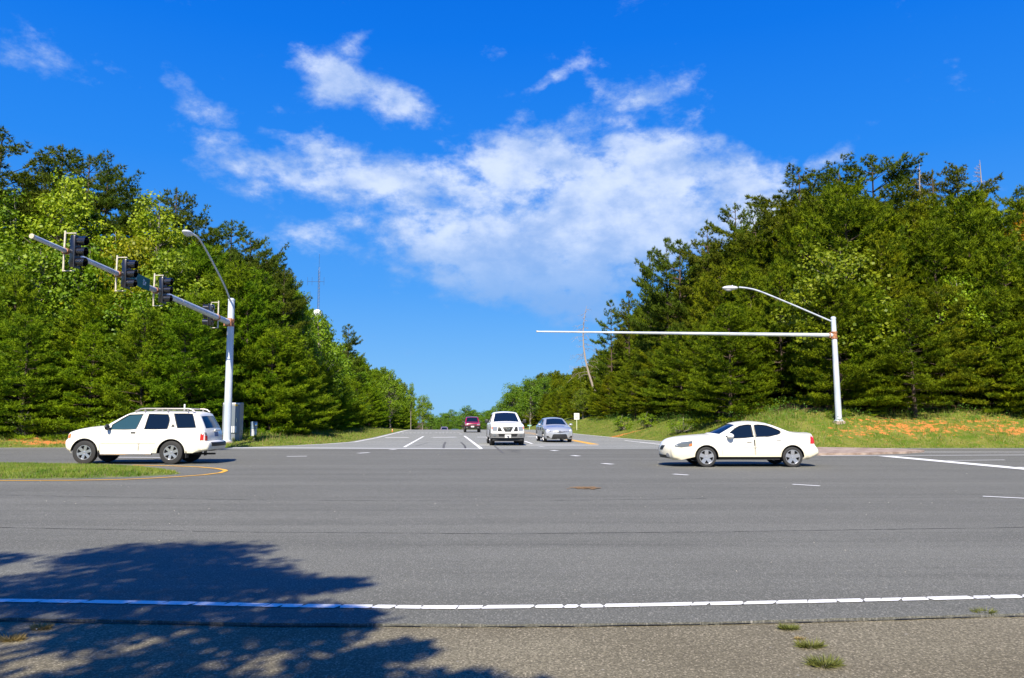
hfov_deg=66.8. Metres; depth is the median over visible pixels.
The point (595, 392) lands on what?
pine tree
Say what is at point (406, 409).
pine tree
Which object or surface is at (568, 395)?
pine tree
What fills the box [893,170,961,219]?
pine tree
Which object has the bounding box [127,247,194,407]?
pine tree
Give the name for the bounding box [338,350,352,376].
broadleaf tree
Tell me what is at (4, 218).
broadleaf tree
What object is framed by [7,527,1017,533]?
paving joint
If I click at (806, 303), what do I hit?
pine tree
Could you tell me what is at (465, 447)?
skid mark
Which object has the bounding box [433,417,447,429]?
broadleaf tree
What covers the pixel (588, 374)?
dead tree
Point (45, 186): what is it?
pine tree
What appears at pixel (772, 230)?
pine tree
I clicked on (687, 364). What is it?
pine tree
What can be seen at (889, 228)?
pine tree
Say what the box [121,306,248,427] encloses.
pine tree
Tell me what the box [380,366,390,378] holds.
pine tree
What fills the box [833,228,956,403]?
broadleaf tree
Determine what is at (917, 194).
pine tree
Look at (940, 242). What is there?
broadleaf tree
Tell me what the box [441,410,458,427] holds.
broadleaf tree
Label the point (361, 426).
pine tree
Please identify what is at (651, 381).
pine tree
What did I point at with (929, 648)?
shoulder
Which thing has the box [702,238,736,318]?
pine tree
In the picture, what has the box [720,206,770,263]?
pine tree
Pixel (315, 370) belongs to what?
pine tree
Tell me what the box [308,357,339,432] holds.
pine tree
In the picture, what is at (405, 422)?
pine tree
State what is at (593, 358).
pine tree
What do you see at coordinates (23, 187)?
pine tree
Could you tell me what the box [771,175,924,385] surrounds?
broadleaf tree
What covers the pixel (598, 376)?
pine tree
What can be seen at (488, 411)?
broadleaf tree
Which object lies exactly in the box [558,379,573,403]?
pine tree
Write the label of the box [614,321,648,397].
pine tree
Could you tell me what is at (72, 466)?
median dry grass
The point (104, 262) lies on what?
pine tree
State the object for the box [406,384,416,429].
broadleaf tree
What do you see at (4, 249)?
pine tree
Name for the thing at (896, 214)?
pine tree
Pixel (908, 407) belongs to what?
shrub
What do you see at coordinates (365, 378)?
pine tree
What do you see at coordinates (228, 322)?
signal pole
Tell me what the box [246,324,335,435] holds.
pine tree
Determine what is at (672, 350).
pine tree
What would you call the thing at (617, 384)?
pine tree
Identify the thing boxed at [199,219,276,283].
pine tree
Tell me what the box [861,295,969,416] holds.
pine tree
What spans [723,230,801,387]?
pine tree
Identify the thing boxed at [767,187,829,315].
pine tree
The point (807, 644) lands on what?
grass tuft
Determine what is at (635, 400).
pine tree
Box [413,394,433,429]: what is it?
broadleaf tree
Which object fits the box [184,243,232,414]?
pine tree
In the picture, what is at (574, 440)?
yellow line
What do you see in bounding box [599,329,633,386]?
pine tree
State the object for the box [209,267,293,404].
pine tree
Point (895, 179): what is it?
pine tree
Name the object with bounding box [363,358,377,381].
pine tree
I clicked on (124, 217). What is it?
pine tree
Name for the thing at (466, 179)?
sky
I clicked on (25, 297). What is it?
pine tree
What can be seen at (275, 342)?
pine tree
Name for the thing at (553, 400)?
pine tree
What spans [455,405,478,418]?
broadleaf tree
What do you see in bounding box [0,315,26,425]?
pine tree
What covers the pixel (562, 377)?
pine tree
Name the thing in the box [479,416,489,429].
broadleaf tree
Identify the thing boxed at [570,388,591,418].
broadleaf tree
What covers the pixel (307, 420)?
pine tree
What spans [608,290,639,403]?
pine tree
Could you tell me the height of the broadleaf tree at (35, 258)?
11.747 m
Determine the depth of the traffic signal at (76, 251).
26.37 m
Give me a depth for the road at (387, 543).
9.99 m
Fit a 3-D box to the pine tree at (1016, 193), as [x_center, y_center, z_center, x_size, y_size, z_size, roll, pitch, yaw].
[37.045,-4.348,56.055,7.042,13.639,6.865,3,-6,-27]
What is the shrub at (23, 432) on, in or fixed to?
on the ground at (956, 424)
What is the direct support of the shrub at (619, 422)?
on the ground at (956, 424)
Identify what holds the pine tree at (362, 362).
on the ground at (956, 424)
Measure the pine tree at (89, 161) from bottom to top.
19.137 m
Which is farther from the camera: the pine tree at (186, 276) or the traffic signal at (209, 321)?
the pine tree at (186, 276)
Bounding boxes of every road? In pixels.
[0,448,1023,626]
[224,430,660,448]
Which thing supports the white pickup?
on the side road at (453, 439)
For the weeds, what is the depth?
45.17 m
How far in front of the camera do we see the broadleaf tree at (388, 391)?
117.31 m
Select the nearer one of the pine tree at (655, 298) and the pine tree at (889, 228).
the pine tree at (889, 228)
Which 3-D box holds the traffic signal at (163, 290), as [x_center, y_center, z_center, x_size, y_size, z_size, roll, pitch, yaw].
[-14.838,-2.085,32.926,0.842,1.400,0.400,0,-6,0]
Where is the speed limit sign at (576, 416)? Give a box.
[574,413,578,429]
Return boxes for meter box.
[250,422,256,435]
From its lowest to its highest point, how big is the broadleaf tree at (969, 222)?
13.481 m
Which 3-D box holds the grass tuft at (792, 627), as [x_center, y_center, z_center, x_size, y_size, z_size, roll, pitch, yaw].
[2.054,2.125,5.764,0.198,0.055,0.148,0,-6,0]
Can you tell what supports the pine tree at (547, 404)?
on the ground at (956, 424)
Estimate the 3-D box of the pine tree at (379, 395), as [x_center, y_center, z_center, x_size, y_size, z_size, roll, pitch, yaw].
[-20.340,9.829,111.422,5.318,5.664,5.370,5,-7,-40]
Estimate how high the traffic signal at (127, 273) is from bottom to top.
1.400 m
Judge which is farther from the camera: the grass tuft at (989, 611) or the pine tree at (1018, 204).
the pine tree at (1018, 204)
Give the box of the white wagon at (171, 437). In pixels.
[65,404,225,463]
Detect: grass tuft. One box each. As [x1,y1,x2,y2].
[0,631,28,642]
[29,621,54,629]
[777,622,801,630]
[793,637,829,648]
[801,651,845,668]
[968,607,999,615]
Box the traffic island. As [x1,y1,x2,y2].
[817,447,923,454]
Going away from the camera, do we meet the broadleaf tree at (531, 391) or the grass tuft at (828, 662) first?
the grass tuft at (828, 662)
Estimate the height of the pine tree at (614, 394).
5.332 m
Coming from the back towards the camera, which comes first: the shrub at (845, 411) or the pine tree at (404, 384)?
the pine tree at (404, 384)
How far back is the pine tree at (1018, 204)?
51.79 m
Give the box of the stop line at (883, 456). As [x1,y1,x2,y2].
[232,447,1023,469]
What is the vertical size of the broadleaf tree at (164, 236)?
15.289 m
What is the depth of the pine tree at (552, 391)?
134.51 m
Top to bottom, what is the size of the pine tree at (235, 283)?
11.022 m
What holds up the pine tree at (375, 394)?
on the ground at (956, 424)
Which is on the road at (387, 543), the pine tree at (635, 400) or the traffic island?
the traffic island
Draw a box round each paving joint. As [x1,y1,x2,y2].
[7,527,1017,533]
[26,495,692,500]
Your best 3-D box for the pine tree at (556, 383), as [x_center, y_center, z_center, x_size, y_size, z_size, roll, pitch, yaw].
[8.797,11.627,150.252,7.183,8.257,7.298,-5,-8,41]
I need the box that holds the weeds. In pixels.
[0,392,1021,436]
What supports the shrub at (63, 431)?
on the ground at (956, 424)
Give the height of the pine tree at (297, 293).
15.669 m
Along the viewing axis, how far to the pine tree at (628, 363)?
77.76 m
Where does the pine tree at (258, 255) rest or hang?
on the ground at (956, 424)
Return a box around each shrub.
[7,413,46,435]
[40,414,92,434]
[82,406,122,426]
[242,434,253,440]
[248,434,260,440]
[612,416,633,428]
[636,413,660,427]
[665,417,703,432]
[826,409,845,417]
[842,409,851,416]
[898,397,922,412]
[911,391,952,408]
[993,396,1022,411]
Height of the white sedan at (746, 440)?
1.407 m
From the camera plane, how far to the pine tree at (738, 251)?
64.87 m
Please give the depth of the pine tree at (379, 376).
157.74 m
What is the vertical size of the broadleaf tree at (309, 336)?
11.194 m
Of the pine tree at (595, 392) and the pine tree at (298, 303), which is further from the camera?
the pine tree at (595, 392)
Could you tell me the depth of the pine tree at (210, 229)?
63.93 m
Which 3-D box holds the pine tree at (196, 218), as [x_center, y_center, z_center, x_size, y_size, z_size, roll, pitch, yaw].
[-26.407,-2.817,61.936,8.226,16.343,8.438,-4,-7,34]
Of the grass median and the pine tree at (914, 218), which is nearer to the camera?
the grass median
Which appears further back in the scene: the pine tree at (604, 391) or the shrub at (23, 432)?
the pine tree at (604, 391)
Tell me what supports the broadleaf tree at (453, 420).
on the ground at (956, 424)
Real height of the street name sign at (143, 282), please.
0.500 m
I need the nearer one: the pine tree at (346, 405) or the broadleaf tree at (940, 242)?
the broadleaf tree at (940, 242)
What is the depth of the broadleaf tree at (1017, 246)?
47.67 m
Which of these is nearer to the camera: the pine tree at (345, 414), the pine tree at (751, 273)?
the pine tree at (751, 273)
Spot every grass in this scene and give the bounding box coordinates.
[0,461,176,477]
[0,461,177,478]
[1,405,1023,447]
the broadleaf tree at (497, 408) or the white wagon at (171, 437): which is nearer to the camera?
the white wagon at (171, 437)
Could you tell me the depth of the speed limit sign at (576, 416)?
83.57 m
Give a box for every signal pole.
[29,230,234,443]
[536,285,845,423]
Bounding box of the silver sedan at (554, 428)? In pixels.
[536,417,572,441]
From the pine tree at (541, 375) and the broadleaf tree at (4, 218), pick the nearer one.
the broadleaf tree at (4, 218)
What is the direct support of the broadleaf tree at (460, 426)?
on the ground at (956, 424)
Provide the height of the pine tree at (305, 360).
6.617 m
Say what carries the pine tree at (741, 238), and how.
on the ground at (956, 424)
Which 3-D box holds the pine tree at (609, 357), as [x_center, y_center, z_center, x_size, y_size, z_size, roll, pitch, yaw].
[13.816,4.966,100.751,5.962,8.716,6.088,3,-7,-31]
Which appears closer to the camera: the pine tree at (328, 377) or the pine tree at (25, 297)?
the pine tree at (25, 297)
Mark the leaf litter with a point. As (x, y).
(582, 487)
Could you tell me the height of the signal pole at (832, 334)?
7.918 m
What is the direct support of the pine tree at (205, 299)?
on the ground at (956, 424)
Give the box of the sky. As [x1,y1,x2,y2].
[0,0,1023,421]
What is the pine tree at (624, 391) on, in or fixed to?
on the ground at (956, 424)
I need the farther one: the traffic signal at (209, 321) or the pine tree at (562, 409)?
the pine tree at (562, 409)
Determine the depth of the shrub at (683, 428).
51.43 m
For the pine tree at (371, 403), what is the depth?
99.17 m
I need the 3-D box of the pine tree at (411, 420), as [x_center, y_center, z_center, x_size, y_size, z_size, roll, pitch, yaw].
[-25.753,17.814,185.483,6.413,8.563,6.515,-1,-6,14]
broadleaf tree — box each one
[0,167,120,292]
[0,187,56,287]
[0,236,84,403]
[0,259,62,358]
[35,241,140,391]
[59,227,173,361]
[79,290,184,394]
[105,189,191,287]
[111,248,221,374]
[288,291,325,375]
[305,314,351,418]
[320,373,358,413]
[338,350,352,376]
[354,390,370,416]
[362,371,374,387]
[376,369,406,427]
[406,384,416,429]
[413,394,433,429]
[419,414,437,429]
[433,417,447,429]
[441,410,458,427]
[442,418,454,429]
[450,417,461,428]
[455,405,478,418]
[455,416,466,429]
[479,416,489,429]
[480,406,497,422]
[488,402,509,415]
[495,382,525,419]
[513,376,545,426]
[526,409,539,421]
[528,376,552,411]
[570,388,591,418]
[771,240,905,401]
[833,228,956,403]
[915,273,1005,405]
[982,232,1023,336]
[1003,213,1023,251]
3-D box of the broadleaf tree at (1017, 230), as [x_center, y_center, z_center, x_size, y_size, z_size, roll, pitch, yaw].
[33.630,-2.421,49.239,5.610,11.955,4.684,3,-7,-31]
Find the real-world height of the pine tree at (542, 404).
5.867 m
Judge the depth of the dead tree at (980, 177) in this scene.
59.08 m
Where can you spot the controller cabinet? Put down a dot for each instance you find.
(237, 421)
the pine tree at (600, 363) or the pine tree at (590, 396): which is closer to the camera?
the pine tree at (600, 363)
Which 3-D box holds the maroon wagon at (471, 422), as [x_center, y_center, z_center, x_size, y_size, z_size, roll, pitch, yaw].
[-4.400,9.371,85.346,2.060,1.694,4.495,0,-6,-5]
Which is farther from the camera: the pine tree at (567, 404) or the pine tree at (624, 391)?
the pine tree at (567, 404)
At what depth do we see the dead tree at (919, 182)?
59.00 m
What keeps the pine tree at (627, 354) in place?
on the ground at (956, 424)
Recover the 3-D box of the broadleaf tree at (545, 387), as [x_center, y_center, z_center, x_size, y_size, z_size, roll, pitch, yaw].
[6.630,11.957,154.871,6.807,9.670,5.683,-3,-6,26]
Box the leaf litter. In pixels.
[567,486,600,488]
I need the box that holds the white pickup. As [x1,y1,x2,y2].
[485,411,525,444]
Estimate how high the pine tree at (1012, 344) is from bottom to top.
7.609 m
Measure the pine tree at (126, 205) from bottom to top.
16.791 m
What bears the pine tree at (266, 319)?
on the ground at (956, 424)
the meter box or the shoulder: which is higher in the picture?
the meter box
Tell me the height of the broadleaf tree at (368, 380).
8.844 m
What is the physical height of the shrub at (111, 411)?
1.866 m
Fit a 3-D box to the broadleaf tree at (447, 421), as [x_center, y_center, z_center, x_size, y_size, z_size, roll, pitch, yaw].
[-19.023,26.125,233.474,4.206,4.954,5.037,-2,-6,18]
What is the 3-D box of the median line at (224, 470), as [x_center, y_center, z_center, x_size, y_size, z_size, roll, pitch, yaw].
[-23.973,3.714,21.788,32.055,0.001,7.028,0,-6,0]
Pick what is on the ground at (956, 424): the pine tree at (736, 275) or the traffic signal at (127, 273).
the pine tree at (736, 275)
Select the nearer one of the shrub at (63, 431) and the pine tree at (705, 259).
the shrub at (63, 431)
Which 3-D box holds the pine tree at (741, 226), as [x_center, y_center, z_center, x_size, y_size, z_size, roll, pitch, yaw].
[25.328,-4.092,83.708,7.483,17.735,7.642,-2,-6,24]
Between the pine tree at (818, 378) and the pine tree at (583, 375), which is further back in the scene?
the pine tree at (583, 375)
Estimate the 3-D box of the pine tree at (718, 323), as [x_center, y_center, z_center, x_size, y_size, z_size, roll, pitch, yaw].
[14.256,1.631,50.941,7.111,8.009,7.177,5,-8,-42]
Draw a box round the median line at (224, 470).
[0,465,227,480]
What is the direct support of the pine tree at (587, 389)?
on the ground at (956, 424)
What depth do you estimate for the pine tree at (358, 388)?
89.32 m
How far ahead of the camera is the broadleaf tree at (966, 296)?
45.25 m
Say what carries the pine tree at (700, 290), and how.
on the ground at (956, 424)
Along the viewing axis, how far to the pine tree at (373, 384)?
131.12 m
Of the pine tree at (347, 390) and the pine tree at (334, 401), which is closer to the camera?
the pine tree at (334, 401)
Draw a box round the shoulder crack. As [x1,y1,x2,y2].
[15,615,1023,626]
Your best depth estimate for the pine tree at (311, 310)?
91.82 m
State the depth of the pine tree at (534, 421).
162.28 m
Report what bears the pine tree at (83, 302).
on the ground at (956, 424)
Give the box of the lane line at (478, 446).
[385,436,653,448]
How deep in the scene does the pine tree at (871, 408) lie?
43.86 m
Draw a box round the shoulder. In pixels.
[0,616,1023,677]
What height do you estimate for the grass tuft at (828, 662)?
0.084 m
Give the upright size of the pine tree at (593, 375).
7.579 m
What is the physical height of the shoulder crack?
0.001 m
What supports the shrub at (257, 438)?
on the ground at (956, 424)
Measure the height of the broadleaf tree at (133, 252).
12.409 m
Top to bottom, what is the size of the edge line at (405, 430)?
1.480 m
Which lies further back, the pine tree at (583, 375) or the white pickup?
the pine tree at (583, 375)
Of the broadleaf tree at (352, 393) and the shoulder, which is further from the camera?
the broadleaf tree at (352, 393)
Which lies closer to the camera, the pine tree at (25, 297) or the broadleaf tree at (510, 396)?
the pine tree at (25, 297)
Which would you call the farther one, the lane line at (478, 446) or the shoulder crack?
the lane line at (478, 446)
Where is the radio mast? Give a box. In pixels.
[307,254,323,314]
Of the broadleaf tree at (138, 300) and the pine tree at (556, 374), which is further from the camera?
the pine tree at (556, 374)
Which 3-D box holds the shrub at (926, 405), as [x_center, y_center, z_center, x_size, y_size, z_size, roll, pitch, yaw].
[24.128,3.469,44.629,2.631,1.196,2.529,-4,-7,35]
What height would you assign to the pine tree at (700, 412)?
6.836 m
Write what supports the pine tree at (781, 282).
on the ground at (956, 424)
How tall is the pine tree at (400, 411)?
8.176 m
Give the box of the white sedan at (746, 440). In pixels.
[658,421,818,466]
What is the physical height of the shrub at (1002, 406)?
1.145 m
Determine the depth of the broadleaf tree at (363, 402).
94.08 m
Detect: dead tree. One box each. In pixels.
[569,306,603,411]
[915,163,924,269]
[971,164,985,201]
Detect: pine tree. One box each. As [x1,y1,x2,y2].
[0,126,116,265]
[0,145,162,374]
[0,171,54,249]
[0,261,33,401]
[0,268,59,433]
[0,310,85,439]
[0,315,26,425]
[1,143,123,245]
[1,247,72,402]
[8,178,58,245]
[23,160,178,296]
[24,291,141,421]
[34,322,136,439]
[40,278,96,409]
[50,252,122,417]
[77,307,190,426]
[96,187,150,253]
[112,255,222,402]
[118,187,229,253]
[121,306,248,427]
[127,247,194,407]
[141,204,237,263]
[146,240,236,402]
[154,288,248,421]
[155,230,200,252]
[179,259,274,422]
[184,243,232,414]
[184,275,278,404]
[195,226,229,263]
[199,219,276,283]
[205,279,287,433]
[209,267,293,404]
[223,236,305,321]
[232,242,305,339]
[232,326,309,434]
[241,277,283,423]
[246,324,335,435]
[254,266,312,367]
[265,275,293,326]
[265,340,326,433]
[293,289,310,314]
[295,360,323,427]
[303,360,343,429]
[304,303,314,320]
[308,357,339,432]
[312,312,333,339]
[315,319,336,342]
[315,368,358,430]
[316,364,346,428]
[320,381,359,427]
[333,373,360,429]
[334,324,366,386]
[341,375,372,427]
[346,374,364,427]
[349,356,377,384]
[353,381,373,422]
[357,385,390,426]
[358,372,371,386]
[359,392,380,427]
[361,384,385,424]
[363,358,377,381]
[366,374,376,386]
[371,367,380,377]
[374,373,385,383]
[375,389,388,424]
[377,389,391,426]
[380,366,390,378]
[381,390,399,427]
[392,397,412,427]
[393,392,404,428]
[401,382,416,429]
[402,395,416,428]
[405,399,416,429]
[524,399,540,423]
[535,394,547,423]
[538,372,544,381]
[538,393,549,417]
[540,378,564,406]
[541,390,564,418]
[541,394,559,416]
[545,391,567,417]
[548,370,563,383]
[550,392,565,418]
[557,389,578,418]
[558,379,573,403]
[558,389,573,416]
[560,373,568,382]
[565,375,578,391]
[566,386,588,417]
[571,384,599,416]
[573,372,588,414]
[578,360,599,398]
[579,355,616,394]
[581,348,606,371]
[585,380,597,415]
[585,381,613,418]
[588,300,625,409]
[590,370,616,415]
[592,346,615,394]
[592,374,621,418]
[594,351,624,408]
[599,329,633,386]
[604,365,630,414]
[605,366,634,413]
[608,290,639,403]
[611,360,636,409]
[613,362,651,416]
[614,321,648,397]
[620,326,656,376]
[625,237,694,397]
[627,239,711,401]
[627,251,671,413]
[627,357,670,413]
[629,344,673,416]
[634,302,674,361]
[634,346,691,414]
[639,328,697,414]
[660,300,693,344]
[666,272,725,400]
[666,321,719,414]
[668,224,725,330]
[669,294,703,405]
[677,261,734,401]
[677,328,733,416]
[681,303,789,423]
[686,300,791,409]
[688,257,799,396]
[689,239,721,299]
[699,202,763,279]
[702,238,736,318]
[711,160,886,299]
[717,265,786,401]
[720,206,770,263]
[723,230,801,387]
[725,194,799,301]
[728,233,756,275]
[731,223,754,242]
[743,257,819,402]
[752,194,814,388]
[755,200,854,383]
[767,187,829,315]
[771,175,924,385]
[784,216,841,366]
[787,274,906,408]
[804,163,863,205]
[808,281,921,407]
[814,150,948,222]
[820,201,922,361]
[845,373,891,415]
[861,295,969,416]
[879,199,909,269]
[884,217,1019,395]
[886,200,970,386]
[889,178,928,221]
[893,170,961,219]
[894,280,1008,406]
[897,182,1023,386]
[898,160,1019,228]
[902,191,974,273]
[950,189,999,246]
[955,285,1023,412]
[961,231,1023,400]
[970,183,1023,241]
[973,197,1023,295]
[983,280,1023,417]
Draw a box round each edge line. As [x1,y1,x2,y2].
[0,594,1023,608]
[314,430,661,444]
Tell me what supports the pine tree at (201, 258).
on the ground at (956, 424)
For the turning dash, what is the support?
on the road at (387, 543)
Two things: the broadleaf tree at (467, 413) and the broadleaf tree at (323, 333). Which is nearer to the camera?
the broadleaf tree at (323, 333)
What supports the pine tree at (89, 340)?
on the ground at (956, 424)
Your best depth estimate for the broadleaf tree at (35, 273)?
49.17 m
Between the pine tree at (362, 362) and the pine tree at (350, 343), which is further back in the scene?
the pine tree at (362, 362)
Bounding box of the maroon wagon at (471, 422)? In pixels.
[463,417,481,431]
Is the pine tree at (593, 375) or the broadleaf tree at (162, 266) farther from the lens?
the pine tree at (593, 375)
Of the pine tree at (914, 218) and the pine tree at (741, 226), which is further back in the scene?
the pine tree at (741, 226)
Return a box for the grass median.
[0,469,179,478]
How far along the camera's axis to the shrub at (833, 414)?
42.94 m
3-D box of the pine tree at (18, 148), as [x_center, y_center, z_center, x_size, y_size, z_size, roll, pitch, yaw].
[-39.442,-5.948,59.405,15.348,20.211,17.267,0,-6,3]
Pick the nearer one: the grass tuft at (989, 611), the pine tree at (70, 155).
the grass tuft at (989, 611)
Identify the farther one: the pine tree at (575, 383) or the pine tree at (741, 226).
the pine tree at (575, 383)
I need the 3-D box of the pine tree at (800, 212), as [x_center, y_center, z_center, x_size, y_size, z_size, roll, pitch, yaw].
[21.180,-3.156,55.168,7.930,13.497,8.008,3,-6,-27]
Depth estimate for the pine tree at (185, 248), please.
60.84 m
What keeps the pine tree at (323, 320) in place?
on the ground at (956, 424)
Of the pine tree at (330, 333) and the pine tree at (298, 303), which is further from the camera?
the pine tree at (330, 333)
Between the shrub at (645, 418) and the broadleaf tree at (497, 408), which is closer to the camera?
the shrub at (645, 418)
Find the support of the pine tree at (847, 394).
on the ground at (956, 424)
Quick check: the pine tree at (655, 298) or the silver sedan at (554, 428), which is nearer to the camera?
the silver sedan at (554, 428)
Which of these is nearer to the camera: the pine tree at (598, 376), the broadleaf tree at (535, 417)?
the pine tree at (598, 376)
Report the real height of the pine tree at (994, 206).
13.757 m
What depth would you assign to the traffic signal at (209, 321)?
39.44 m
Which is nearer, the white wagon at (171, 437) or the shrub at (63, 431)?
the white wagon at (171, 437)
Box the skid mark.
[417,442,519,452]
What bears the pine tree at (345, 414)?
on the ground at (956, 424)
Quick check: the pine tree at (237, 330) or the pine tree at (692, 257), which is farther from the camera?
the pine tree at (692, 257)
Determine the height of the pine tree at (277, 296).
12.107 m
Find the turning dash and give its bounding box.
[135,449,1014,497]
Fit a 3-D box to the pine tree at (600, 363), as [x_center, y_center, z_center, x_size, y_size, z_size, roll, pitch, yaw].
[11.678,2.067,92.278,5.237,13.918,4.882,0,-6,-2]
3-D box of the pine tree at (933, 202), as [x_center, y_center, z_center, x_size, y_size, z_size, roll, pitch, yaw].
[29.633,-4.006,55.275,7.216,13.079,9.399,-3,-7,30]
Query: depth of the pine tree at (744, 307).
52.39 m
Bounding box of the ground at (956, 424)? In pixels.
[0,375,1023,447]
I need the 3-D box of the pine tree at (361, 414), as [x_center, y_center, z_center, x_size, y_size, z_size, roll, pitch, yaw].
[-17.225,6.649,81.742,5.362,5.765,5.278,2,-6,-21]
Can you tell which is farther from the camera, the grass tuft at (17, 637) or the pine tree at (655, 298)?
the pine tree at (655, 298)
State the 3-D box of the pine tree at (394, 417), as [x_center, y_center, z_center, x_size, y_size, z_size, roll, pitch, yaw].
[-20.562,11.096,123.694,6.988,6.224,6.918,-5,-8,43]
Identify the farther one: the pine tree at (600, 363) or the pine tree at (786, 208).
the pine tree at (600, 363)
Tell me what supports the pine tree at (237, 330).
on the ground at (956, 424)
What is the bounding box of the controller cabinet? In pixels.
[222,403,243,440]
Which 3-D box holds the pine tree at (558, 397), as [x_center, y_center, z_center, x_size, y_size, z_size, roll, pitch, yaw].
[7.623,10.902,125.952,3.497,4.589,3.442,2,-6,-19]
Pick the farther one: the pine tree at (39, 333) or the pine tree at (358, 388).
the pine tree at (358, 388)
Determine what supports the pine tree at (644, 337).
on the ground at (956, 424)
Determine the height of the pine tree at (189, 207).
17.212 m
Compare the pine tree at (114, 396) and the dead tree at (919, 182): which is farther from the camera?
the dead tree at (919, 182)
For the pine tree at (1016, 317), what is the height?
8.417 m
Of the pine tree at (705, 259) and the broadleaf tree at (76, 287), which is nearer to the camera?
the broadleaf tree at (76, 287)
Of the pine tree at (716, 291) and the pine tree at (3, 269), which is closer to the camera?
the pine tree at (3, 269)
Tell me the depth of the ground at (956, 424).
42.39 m
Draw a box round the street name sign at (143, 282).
[131,274,149,290]
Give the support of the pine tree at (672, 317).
on the ground at (956, 424)
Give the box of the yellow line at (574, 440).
[527,432,594,443]
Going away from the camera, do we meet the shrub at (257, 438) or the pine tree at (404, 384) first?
the shrub at (257, 438)
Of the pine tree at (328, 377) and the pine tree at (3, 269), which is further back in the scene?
the pine tree at (328, 377)
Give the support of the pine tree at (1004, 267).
on the ground at (956, 424)
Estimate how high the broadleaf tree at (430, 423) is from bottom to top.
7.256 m
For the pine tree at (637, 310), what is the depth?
74.29 m
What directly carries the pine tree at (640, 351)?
on the ground at (956, 424)
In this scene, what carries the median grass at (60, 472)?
on the grass median
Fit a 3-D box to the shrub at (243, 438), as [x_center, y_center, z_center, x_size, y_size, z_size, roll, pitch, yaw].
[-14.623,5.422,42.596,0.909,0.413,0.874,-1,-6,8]
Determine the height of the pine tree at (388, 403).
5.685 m
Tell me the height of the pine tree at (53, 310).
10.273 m
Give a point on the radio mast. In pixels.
(317, 309)
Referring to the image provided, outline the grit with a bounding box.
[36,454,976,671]
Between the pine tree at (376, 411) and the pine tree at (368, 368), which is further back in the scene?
the pine tree at (368, 368)
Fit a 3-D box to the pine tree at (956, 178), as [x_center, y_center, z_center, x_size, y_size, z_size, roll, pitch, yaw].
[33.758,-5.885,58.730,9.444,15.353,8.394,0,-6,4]
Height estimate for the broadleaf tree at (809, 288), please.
9.875 m
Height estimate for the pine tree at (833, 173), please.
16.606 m
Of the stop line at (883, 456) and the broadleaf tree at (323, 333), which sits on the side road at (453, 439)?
the stop line at (883, 456)
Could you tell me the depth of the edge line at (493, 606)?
6.44 m
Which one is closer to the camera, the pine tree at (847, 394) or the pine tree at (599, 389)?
the pine tree at (847, 394)
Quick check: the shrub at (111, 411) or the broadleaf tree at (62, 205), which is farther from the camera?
the broadleaf tree at (62, 205)
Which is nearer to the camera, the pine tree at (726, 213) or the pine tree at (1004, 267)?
the pine tree at (1004, 267)
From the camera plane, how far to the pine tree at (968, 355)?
44.36 m
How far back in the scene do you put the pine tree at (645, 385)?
68.57 m
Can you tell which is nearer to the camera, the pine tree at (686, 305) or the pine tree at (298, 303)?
the pine tree at (298, 303)
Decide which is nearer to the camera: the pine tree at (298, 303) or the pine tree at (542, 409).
the pine tree at (298, 303)
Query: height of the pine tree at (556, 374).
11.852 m
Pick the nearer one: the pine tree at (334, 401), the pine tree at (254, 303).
the pine tree at (254, 303)
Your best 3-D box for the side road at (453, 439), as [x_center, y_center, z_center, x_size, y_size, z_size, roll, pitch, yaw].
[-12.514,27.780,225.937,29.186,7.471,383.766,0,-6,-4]
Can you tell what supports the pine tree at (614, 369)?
on the ground at (956, 424)
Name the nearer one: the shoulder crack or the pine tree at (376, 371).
the shoulder crack
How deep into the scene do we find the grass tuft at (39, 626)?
5.76 m
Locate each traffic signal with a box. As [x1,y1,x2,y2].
[62,231,88,271]
[114,255,137,290]
[151,273,173,305]
[202,301,220,327]
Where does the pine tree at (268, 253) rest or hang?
on the ground at (956, 424)

